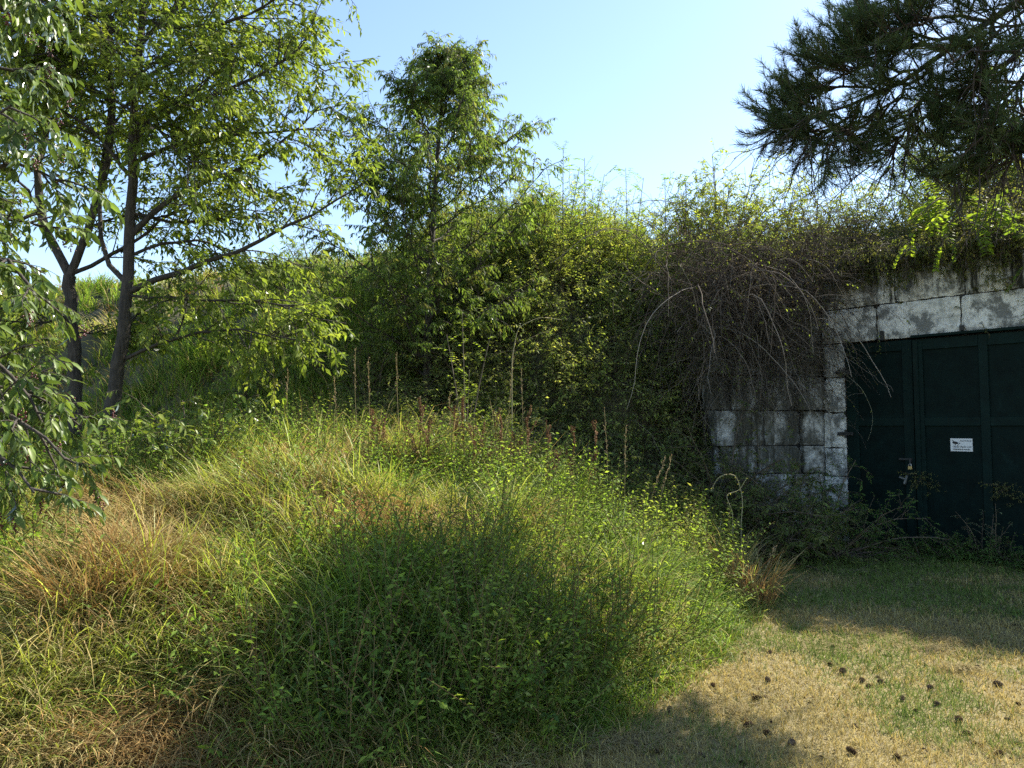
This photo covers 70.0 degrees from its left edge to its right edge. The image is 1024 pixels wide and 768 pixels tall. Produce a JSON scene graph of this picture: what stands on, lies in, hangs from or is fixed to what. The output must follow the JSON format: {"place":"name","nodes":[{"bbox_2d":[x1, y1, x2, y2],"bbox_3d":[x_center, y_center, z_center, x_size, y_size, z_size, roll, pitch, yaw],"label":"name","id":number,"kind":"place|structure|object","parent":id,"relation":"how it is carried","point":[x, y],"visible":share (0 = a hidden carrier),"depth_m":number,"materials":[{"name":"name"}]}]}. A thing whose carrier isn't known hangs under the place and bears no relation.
{"place":"outdoors","nodes":[
{"label":"outdoors","id":0,"kind":"place"},
{"bbox_2d":[0,211,774,767],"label":"dry long grass","id":1,"kind":"structure","parent":0,"point":[124,745],"depth_m":3.71,"materials":[{"name":"green plant"}]},
{"bbox_2d":[0,208,785,767],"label":"long grass","id":2,"kind":"structure","parent":0,"point":[332,588],"depth_m":4.20,"materials":[{"name":"green plant"}]},
{"bbox_2d":[0,0,1023,290],"label":"sky","id":3,"kind":"structure","parent":0,"point":[645,86],"materials":[{"name":"blue"}]},
{"bbox_2d":[482,539,1023,767],"bbox_3d":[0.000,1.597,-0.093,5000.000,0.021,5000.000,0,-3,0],"label":"ground","id":4,"kind":"structure","parent":0,"point":[756,707],"depth_m":4.43,"materials":[{"name":"green plant"}]},
{"bbox_2d":[0,355,807,767],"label":"weed cover","id":5,"kind":"object","parent":4,"relation":"on","point":[560,625],"visible":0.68,"depth_m":4.30,"materials":[{"name":"green plant"}]},
{"bbox_2d":[0,208,1023,767],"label":"earth mound","id":6,"kind":"object","parent":4,"relation":"on","point":[88,346],"visible":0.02,"depth_m":12.01,"materials":[{"name":"green plant"}]},
{"bbox_2d":[0,0,125,533],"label":"cherry tree","id":7,"kind":"object","parent":6,"relation":"on","point":[50,415],"visible":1,"depth_m":4.25,"materials":[{"name":"green plant"}]},
{"bbox_2d":[0,492,205,630],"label":"grass tussock","id":8,"kind":"object","parent":6,"relation":"on","point":[49,585],"depth_m":3.70,"materials":[{"name":"plant"}]},
{"bbox_2d":[51,443,191,494],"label":"grass tussock","id":9,"kind":"object","parent":6,"relation":"on","point":[123,468],"depth_m":5.71,"materials":[{"name":"plant"}]},
{"bbox_2d":[0,0,267,451],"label":"bird cherry tree","id":10,"kind":"object","parent":6,"relation":"on","point":[71,270],"visible":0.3,"depth_m":8.11,"materials":[{"name":"green plant"}]},
{"bbox_2d":[31,494,236,619],"bbox_3d":[-2.039,0.953,4.078,1.160,0.689,1.084,0,-3,0],"label":"grass tussock","id":11,"kind":"object","parent":6,"relation":"on","point":[144,560],"depth_m":4.00,"materials":[{"name":"plant"}]},
{"bbox_2d":[79,384,266,490],"bbox_3d":[-2.921,0.647,6.353,1.477,1.334,1.771,1,-4,-20],"label":"cherry sapling","id":12,"kind":"object","parent":6,"relation":"on","point":[165,422],"visible":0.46,"depth_m":6.28,"materials":[{"name":"green plant"}]},
{"bbox_2d":[0,0,396,447],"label":"bird cherry tree","id":13,"kind":"object","parent":6,"relation":"on","point":[136,86],"visible":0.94,"depth_m":7.46,"materials":[{"name":"green plant"}]},
{"bbox_2d":[209,346,295,402],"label":"willow bush","id":14,"kind":"object","parent":6,"relation":"on","point":[243,388],"visible":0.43,"depth_m":12.36,"materials":[{"name":"green plant"}]},
{"bbox_2d":[198,234,332,300],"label":"willow bush","id":15,"kind":"object","parent":6,"relation":"on","point":[258,254],"visible":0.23,"depth_m":15.24,"materials":[{"name":"green plant"}]},
{"bbox_2d":[255,284,280,422],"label":"sapling","id":16,"kind":"object","parent":6,"relation":"on","point":[274,343],"visible":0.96,"depth_m":7.02,"materials":[{"name":"green plant"}]},
{"bbox_2d":[255,314,373,388],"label":"willow bush","id":17,"kind":"object","parent":6,"relation":"on","point":[320,368],"visible":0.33,"depth_m":11.94,"materials":[{"name":"green plant"}]},
{"bbox_2d":[264,218,384,314],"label":"willow bush","id":18,"kind":"object","parent":6,"relation":"on","point":[301,255],"visible":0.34,"depth_m":13.27,"materials":[{"name":"green plant"}]},
{"bbox_2d":[286,383,369,429],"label":"scrub bush","id":19,"kind":"object","parent":6,"relation":"on","point":[337,406],"visible":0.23,"depth_m":10.32,"materials":[{"name":"green plant"}]},
{"bbox_2d":[319,333,443,416],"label":"scrub bush","id":20,"kind":"object","parent":6,"relation":"on","point":[352,374],"visible":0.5,"depth_m":11.06,"materials":[{"name":"green plant"}]},
{"bbox_2d":[361,396,430,438],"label":"leafy shrub","id":21,"kind":"object","parent":6,"relation":"on","point":[366,408],"visible":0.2,"depth_m":9.53,"materials":[{"name":"green plant"}]},
{"bbox_2d":[357,377,446,423],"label":"scrub bush","id":22,"kind":"object","parent":6,"relation":"on","point":[423,399],"visible":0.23,"depth_m":10.54,"materials":[{"name":"green plant"}]},
{"bbox_2d":[420,412,434,478],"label":"dock stalk","id":23,"kind":"object","parent":6,"relation":"on","point":[427,437],"visible":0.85,"depth_m":6.96,"materials":[{"name":"plant"}]},
{"bbox_2d":[291,31,569,406],"bbox_3d":[-1.172,-2.413,10.841,3.981,5.959,4.248,0,-3,0],"label":"conical tree","id":24,"kind":"object","parent":6,"relation":"on","point":[448,73],"visible":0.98,"depth_m":10.76,"materials":[{"name":"green plant"}]},
{"bbox_2d":[413,206,509,280],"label":"leafy shrub","id":25,"kind":"object","parent":6,"relation":"on","point":[457,240],"visible":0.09,"depth_m":12.83,"materials":[{"name":"green plant"}]},
{"bbox_2d":[404,301,519,394],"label":"scrub bush","id":26,"kind":"object","parent":6,"relation":"on","point":[471,337],"visible":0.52,"depth_m":10.83,"materials":[{"name":"green plant"}]},
{"bbox_2d":[433,313,495,440],"bbox_3d":[-0.584,0.048,8.926,0.784,1.842,0.374,0,-3,0],"label":"robinia sapling","id":27,"kind":"object","parent":6,"relation":"on","point":[464,389],"visible":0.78,"depth_m":8.91,"materials":[{"name":"green plant"}]},
{"bbox_2d":[459,366,542,425],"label":"leafy shrub","id":28,"kind":"object","parent":6,"relation":"on","point":[501,393],"visible":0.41,"depth_m":10.33,"materials":[{"name":"green plant"}]},
{"bbox_2d":[467,358,544,420],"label":"scrub bush","id":29,"kind":"object","parent":6,"relation":"on","point":[488,399],"visible":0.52,"depth_m":10.47,"materials":[{"name":"green plant"}]},
{"bbox_2d":[461,204,550,282],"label":"leafy shrub","id":30,"kind":"object","parent":6,"relation":"on","point":[536,247],"visible":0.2,"depth_m":12.28,"materials":[{"name":"green plant"}]},
{"bbox_2d":[446,172,573,259],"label":"leafy shrub","id":31,"kind":"object","parent":6,"relation":"on","point":[526,186],"visible":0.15,"depth_m":13.16,"materials":[{"name":"green plant"}]},
{"bbox_2d":[517,405,536,471],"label":"dock stalk","id":32,"kind":"object","parent":6,"relation":"on","point":[526,422],"visible":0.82,"depth_m":7.39,"materials":[{"name":"plant"}]},
{"bbox_2d":[509,182,554,270],"bbox_3d":[0.344,-2.723,12.527,0.809,1.651,0.734,-1,-4,20],"label":"robinia sapling","id":33,"kind":"object","parent":6,"relation":"on","point":[532,217],"visible":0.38,"depth_m":12.56,"materials":[{"name":"green plant"}]},
{"bbox_2d":[491,269,577,334],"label":"leafy shrub","id":34,"kind":"object","parent":6,"relation":"on","point":[530,297],"visible":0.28,"depth_m":11.61,"materials":[{"name":"green plant"}]},
{"bbox_2d":[509,180,604,262],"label":"leafy shrub","id":35,"kind":"object","parent":6,"relation":"on","point":[545,218],"visible":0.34,"depth_m":12.62,"materials":[{"name":"green plant"}]},
{"bbox_2d":[535,141,591,272],"bbox_3d":[0.884,-3.007,12.780,1.043,2.402,0.658,0,-3,0],"label":"robinia sapling","id":36,"kind":"object","parent":6,"relation":"on","point":[562,217],"visible":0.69,"depth_m":12.79,"materials":[{"name":"green plant"}]},
{"bbox_2d":[530,328,606,395],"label":"scrub bush","id":37,"kind":"object","parent":6,"relation":"on","point":[550,373],"visible":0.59,"depth_m":10.62,"materials":[{"name":"green plant"}]},
{"bbox_2d":[531,233,606,295],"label":"leafy shrub","id":38,"kind":"object","parent":6,"relation":"on","point":[568,265],"visible":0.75,"depth_m":12.05,"materials":[{"name":"green plant"}]},
{"bbox_2d":[540,340,612,400],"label":"leafy shrub","id":39,"kind":"object","parent":6,"relation":"on","point":[573,369],"visible":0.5,"depth_m":10.53,"materials":[{"name":"green plant"}]},
{"bbox_2d":[542,376,614,425],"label":"scrub bush","id":40,"kind":"object","parent":6,"relation":"on","point":[575,400],"visible":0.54,"depth_m":10.17,"materials":[{"name":"green plant"}]},
{"bbox_2d":[547,206,636,278],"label":"leafy shrub","id":41,"kind":"object","parent":6,"relation":"on","point":[604,238],"visible":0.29,"depth_m":13.16,"materials":[{"name":"green plant"}]},
{"bbox_2d":[569,156,615,276],"bbox_3d":[1.435,-2.925,12.987,0.858,2.337,0.715,0,-3,0],"label":"robinia sapling","id":42,"kind":"object","parent":6,"relation":"on","point":[600,194],"visible":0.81,"depth_m":13.02,"materials":[{"name":"green plant"}]},
{"bbox_2d":[568,197,650,280],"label":"leafy shrub","id":43,"kind":"object","parent":6,"relation":"on","point":[624,234],"visible":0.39,"depth_m":13.20,"materials":[{"name":"green plant"}]},
{"bbox_2d":[575,326,644,386],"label":"scrub bush","id":44,"kind":"object","parent":6,"relation":"on","point":[620,354],"visible":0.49,"depth_m":10.74,"materials":[{"name":"green plant"}]},
{"bbox_2d":[576,398,649,465],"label":"scrub bush","id":45,"kind":"object","parent":6,"relation":"on","point":[604,419],"visible":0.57,"depth_m":9.86,"materials":[{"name":"green plant"}]},
{"bbox_2d":[581,283,656,349],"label":"leafy shrub","id":46,"kind":"object","parent":6,"relation":"on","point":[636,317],"visible":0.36,"depth_m":11.86,"materials":[{"name":"green plant"}]},
{"bbox_2d":[613,165,648,299],"bbox_3d":[2.068,-2.504,12.777,0.645,2.632,0.663,-1,-4,18],"label":"robinia sapling","id":47,"kind":"object","parent":6,"relation":"on","point":[626,220],"visible":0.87,"depth_m":12.78,"materials":[{"name":"green plant"}]},
{"bbox_2d":[600,445,665,486],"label":"scrub bush","id":48,"kind":"object","parent":6,"relation":"on","point":[629,465],"visible":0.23,"depth_m":9.59,"materials":[{"name":"green plant"}]},
{"bbox_2d":[594,237,680,308],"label":"leafy shrub","id":49,"kind":"object","parent":6,"relation":"on","point":[624,259],"visible":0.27,"depth_m":12.96,"materials":[{"name":"green plant"}]},
{"bbox_2d":[611,381,699,445],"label":"scrub bush","id":50,"kind":"object","parent":6,"relation":"on","point":[651,415],"visible":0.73,"depth_m":10.11,"materials":[{"name":"green plant"}]},
{"bbox_2d":[630,345,692,399],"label":"leafy shrub","id":51,"kind":"object","parent":6,"relation":"on","point":[666,387],"visible":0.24,"depth_m":11.52,"materials":[{"name":"green plant"}]},
{"bbox_2d":[647,174,688,320],"bbox_3d":[2.759,-2.232,12.776,0.806,2.933,0.704,-2,-4,29],"label":"robinia sapling","id":52,"kind":"object","parent":6,"relation":"on","point":[667,178],"visible":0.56,"depth_m":12.78,"materials":[{"name":"green plant"}]},
{"bbox_2d":[313,155,1023,565],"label":"bramble thicket","id":53,"kind":"object","parent":6,"relation":"on","point":[605,291],"visible":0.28,"depth_m":10.93,"materials":[{"name":"green plant"}]},
{"bbox_2d":[631,168,718,255],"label":"leafy shrub","id":54,"kind":"object","parent":6,"relation":"on","point":[681,210],"visible":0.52,"depth_m":12.79,"materials":[{"name":"green plant"}]},
{"bbox_2d":[649,430,716,493],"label":"scrub bush","id":55,"kind":"object","parent":6,"relation":"on","point":[678,460],"visible":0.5,"depth_m":9.73,"materials":[{"name":"green plant"}]},
{"bbox_2d":[667,407,711,462],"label":"scrub bush","id":56,"kind":"object","parent":6,"relation":"on","point":[694,435],"visible":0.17,"depth_m":10.46,"materials":[{"name":"green plant"}]},
{"bbox_2d":[661,215,739,278],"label":"leafy shrub","id":57,"kind":"object","parent":6,"relation":"on","point":[683,240],"visible":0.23,"depth_m":12.11,"materials":[{"name":"green plant"}]},
{"bbox_2d":[650,234,757,329],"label":"leafy shrub","id":58,"kind":"object","parent":6,"relation":"on","point":[685,288],"visible":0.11,"depth_m":11.50,"materials":[{"name":"green plant"}]},
{"bbox_2d":[681,516,782,581],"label":"grass tussock","id":59,"kind":"object","parent":6,"relation":"on","point":[749,558],"depth_m":7.11,"materials":[{"name":"plant"}]},
{"bbox_2d":[688,168,781,238],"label":"leafy shrub","id":60,"kind":"object","parent":6,"relation":"on","point":[724,203],"visible":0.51,"depth_m":12.57,"materials":[{"name":"green plant"}]},
{"bbox_2d":[683,206,786,283],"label":"scrub bush","id":61,"kind":"object","parent":6,"relation":"on","point":[764,222],"visible":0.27,"depth_m":11.15,"materials":[{"name":"green plant"}]},
{"bbox_2d":[667,137,809,242],"bbox_3d":[4.095,-3.352,13.206,2.087,1.977,2.161,2,-4,-35],"label":"leafy shrub","id":62,"kind":"object","parent":6,"relation":"on","point":[746,196],"visible":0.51,"depth_m":12.88,"materials":[{"name":"green plant"}]},
{"bbox_2d":[688,191,796,275],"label":"leafy shrub","id":63,"kind":"object","parent":6,"relation":"on","point":[758,226],"visible":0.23,"depth_m":11.33,"materials":[{"name":"green plant"}]},
{"bbox_2d":[716,193,769,254],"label":"leafy shrub","id":64,"kind":"object","parent":6,"relation":"on","point":[749,218],"visible":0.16,"depth_m":12.21,"materials":[{"name":"green plant"}]},
{"bbox_2d":[553,170,940,466],"bbox_3d":[3.168,-1.104,10.143,5.305,4.422,3.727,0,-3,0],"label":"dead bramble","id":65,"kind":"object","parent":6,"relation":"on","point":[766,308],"visible":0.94,"depth_m":9.84,"materials":[{"name":"brown plant"}]},
{"bbox_2d":[737,162,874,266],"bbox_3d":[4.796,-2.682,12.344,1.998,1.898,2.242,-1,-3,10],"label":"leafy shrub","id":66,"kind":"object","parent":6,"relation":"on","point":[795,201],"visible":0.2,"depth_m":11.95,"materials":[{"name":"green plant"}]},
{"bbox_2d":[761,210,862,274],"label":"scrub bush","id":67,"kind":"object","parent":6,"relation":"on","point":[800,237],"visible":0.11,"depth_m":11.91,"materials":[{"name":"green plant"}]},
{"bbox_2d":[755,159,885,243],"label":"leafy shrub","id":68,"kind":"object","parent":6,"relation":"on","point":[810,215],"visible":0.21,"depth_m":12.28,"materials":[{"name":"green plant"}]},
{"bbox_2d":[810,216,889,255],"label":"leafy shrub","id":69,"kind":"object","parent":6,"relation":"on","point":[859,231],"visible":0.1,"depth_m":11.41,"materials":[{"name":"green plant"}]},
{"bbox_2d":[803,172,907,255],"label":"scrub bush","id":70,"kind":"object","parent":6,"relation":"on","point":[865,211],"visible":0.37,"depth_m":11.49,"materials":[{"name":"green plant"}]},
{"bbox_2d":[723,0,1023,267],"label":"pine tree","id":71,"kind":"object","parent":6,"relation":"on","point":[888,41],"visible":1,"depth_m":6.63,"materials":[{"name":"green plant"}]},
{"bbox_2d":[831,195,985,256],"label":"leafy shrub","id":72,"kind":"object","parent":6,"relation":"on","point":[882,233],"visible":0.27,"depth_m":11.00,"materials":[{"name":"green plant"}]},
{"bbox_2d":[855,166,970,242],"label":"leafy shrub","id":73,"kind":"object","parent":6,"relation":"on","point":[904,200],"visible":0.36,"depth_m":11.50,"materials":[{"name":"green plant"}]},
{"bbox_2d":[898,470,946,495],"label":"leafy shrub","id":74,"kind":"object","parent":6,"relation":"on","point":[929,484],"visible":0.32,"depth_m":9.43,"materials":[{"name":"green plant"}]},
{"bbox_2d":[851,127,1019,232],"bbox_3d":[7.356,-3.455,12.820,2.398,2.327,2.543,0,-3,2],"label":"willow bush","id":75,"kind":"object","parent":6,"relation":"on","point":[903,195],"visible":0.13,"depth_m":12.88,"materials":[{"name":"green plant"}]},
{"bbox_2d":[887,188,1023,240],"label":"leafy shrub","id":76,"kind":"object","parent":6,"relation":"on","point":[918,229],"visible":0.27,"depth_m":10.28,"materials":[{"name":"green plant"}]},
{"bbox_2d":[889,54,1022,216],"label":"willow bush","id":77,"kind":"object","parent":6,"relation":"on","point":[894,199],"visible":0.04,"depth_m":12.89,"materials":[{"name":"green plant"}]},
{"bbox_2d":[892,175,1023,271],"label":"robinia sapling","id":78,"kind":"object","parent":6,"relation":"on","point":[1005,217],"visible":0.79,"depth_m":9.14,"materials":[{"name":"green plant"}]},
{"bbox_2d":[905,148,1023,222],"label":"leafy shrub","id":79,"kind":"object","parent":6,"relation":"on","point":[967,182],"visible":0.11,"depth_m":11.67,"materials":[{"name":"green plant"}]},
{"bbox_2d":[942,163,1023,231],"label":"leafy shrub","id":80,"kind":"object","parent":6,"relation":"on","point":[1016,199],"visible":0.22,"depth_m":9.81,"materials":[{"name":"green plant"}]},
{"bbox_2d":[971,265,1022,301],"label":"leafy shrub","id":81,"kind":"object","parent":6,"relation":"on","point":[1005,284],"visible":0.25,"depth_m":8.86,"materials":[{"name":"green plant"}]},
{"bbox_2d":[978,481,1023,506],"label":"leafy shrub","id":82,"kind":"object","parent":6,"relation":"on","point":[1002,490],"visible":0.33,"depth_m":8.76,"materials":[{"name":"green plant"}]},
{"bbox_2d":[635,400,859,572],"bbox_3d":[2.789,1.432,9.244,2.885,2.451,2.912,-2,-4,24],"label":"bramble bush","id":83,"kind":"object","parent":4,"relation":"on","point":[772,506],"visible":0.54,"depth_m":8.79,"materials":[{"name":"green plant"}]},
{"bbox_2d":[706,529,817,606],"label":"grass tussock","id":84,"kind":"object","parent":4,"relation":"on","point":[774,593],"depth_m":6.54,"materials":[{"name":"plant"}]},
{"bbox_2d":[681,459,879,572],"bbox_3d":[2.916,1.755,8.658,2.514,1.687,2.685,0,-3,0],"label":"nettle clump","id":85,"kind":"object","parent":4,"relation":"on","point":[767,541],"visible":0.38,"depth_m":8.45,"materials":[{"name":"green plant"}]},
{"bbox_2d":[737,449,960,572],"bbox_3d":[3.932,1.801,9.088,2.618,1.968,2.419,0,-3,0],"label":"fern bush","id":86,"kind":"object","parent":4,"relation":"on","point":[860,536],"visible":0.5,"depth_m":8.71,"materials":[{"name":"green plant"}]},
{"bbox_2d":[702,229,1023,540],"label":"bunker wall","id":87,"kind":"structure","parent":4,"relation":"on","point":[929,308],"depth_m":10.29,"materials":[{"name":"concrete blocks"}]},
{"bbox_2d":[807,244,874,301],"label":"trailing plant","id":88,"kind":"object","parent":87,"relation":"on","point":[843,284],"visible":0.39,"depth_m":10.25,"materials":[{"name":"green plant"}]},
{"bbox_2d":[828,239,897,293],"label":"trailing plant","id":89,"kind":"object","parent":87,"relation":"on","point":[852,263],"visible":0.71,"depth_m":10.07,"materials":[{"name":"green plant"}]},
{"bbox_2d":[847,240,900,283],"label":"trailing plant","id":90,"kind":"object","parent":87,"relation":"on","point":[861,260],"visible":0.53,"depth_m":10.00,"materials":[{"name":"green plant"}]},
{"bbox_2d":[866,230,949,296],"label":"trailing plant","id":91,"kind":"object","parent":87,"relation":"on","point":[888,256],"visible":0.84,"depth_m":9.62,"materials":[{"name":"green plant"}]},
{"bbox_2d":[883,231,946,280],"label":"trailing plant","id":92,"kind":"object","parent":87,"relation":"on","point":[918,257],"visible":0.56,"depth_m":9.55,"materials":[{"name":"green plant"}]},
{"bbox_2d":[836,325,1023,558],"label":"metal gate","id":93,"kind":"structure","parent":87,"relation":"attached to","point":[944,391],"depth_m":9.38,"materials":[{"name":"green metal"}]},
{"bbox_2d":[845,339,917,546],"bbox_3d":[5.019,0.789,9.951,0.050,2.725,0.874,3,-4,-42],"label":"door leaf","id":94,"kind":"structure","parent":93,"relation":"in","point":[892,435],"depth_m":9.93,"materials":[{"name":"green paint"}]},
{"bbox_2d":[950,438,972,451],"bbox_3d":[5.660,0.767,9.207,0.006,0.162,0.248,3,-5,-42],"label":"warning sign","id":95,"kind":"object","parent":93,"relation":"attached to","point":[960,444],"visible":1,"depth_m":9.21,"materials":[{"name":"white metal"}]},
{"bbox_2d":[917,331,1023,558],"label":"door leaf","id":96,"kind":"structure","parent":93,"relation":"in","point":[971,386],"depth_m":9.11,"materials":[{"name":"green paint"}]},
{"bbox_2d":[920,221,1010,285],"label":"trailing plant","id":97,"kind":"object","parent":87,"relation":"on","point":[945,246],"visible":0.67,"depth_m":9.19,"materials":[{"name":"green plant"}]},
{"bbox_2d":[952,222,1010,270],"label":"trailing plant","id":98,"kind":"object","parent":87,"relation":"on","point":[964,239],"visible":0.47,"depth_m":9.03,"materials":[{"name":"green plant"}]},
{"bbox_2d":[956,209,1023,283],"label":"trailing plant","id":99,"kind":"object","parent":87,"relation":"on","point":[1000,249],"visible":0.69,"depth_m":8.80,"materials":[{"name":"green plant"}]},
{"bbox_2d":[897,532,946,554],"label":"weed plant","id":100,"kind":"object","parent":4,"relation":"on","point":[926,551],"visible":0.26,"depth_m":9.19,"materials":[{"name":"green plant"}]},
{"bbox_2d":[908,525,980,560],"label":"weed plant","id":101,"kind":"object","parent":4,"relation":"on","point":[938,547],"visible":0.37,"depth_m":9.01,"materials":[{"name":"green plant"}]},
{"bbox_2d":[926,535,1004,565],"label":"weed plant","id":102,"kind":"object","parent":4,"relation":"on","point":[961,556],"visible":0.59,"depth_m":8.57,"materials":[{"name":"green plant"}]},
{"bbox_2d":[950,503,1012,560],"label":"tall weed","id":103,"kind":"object","parent":4,"relation":"on","point":[991,533],"visible":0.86,"depth_m":8.66,"materials":[{"name":"green plant"}]},
{"bbox_2d":[956,532,1023,566],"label":"weed plant","id":104,"kind":"object","parent":4,"relation":"on","point":[1004,555],"visible":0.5,"depth_m":8.56,"materials":[{"name":"green plant"}]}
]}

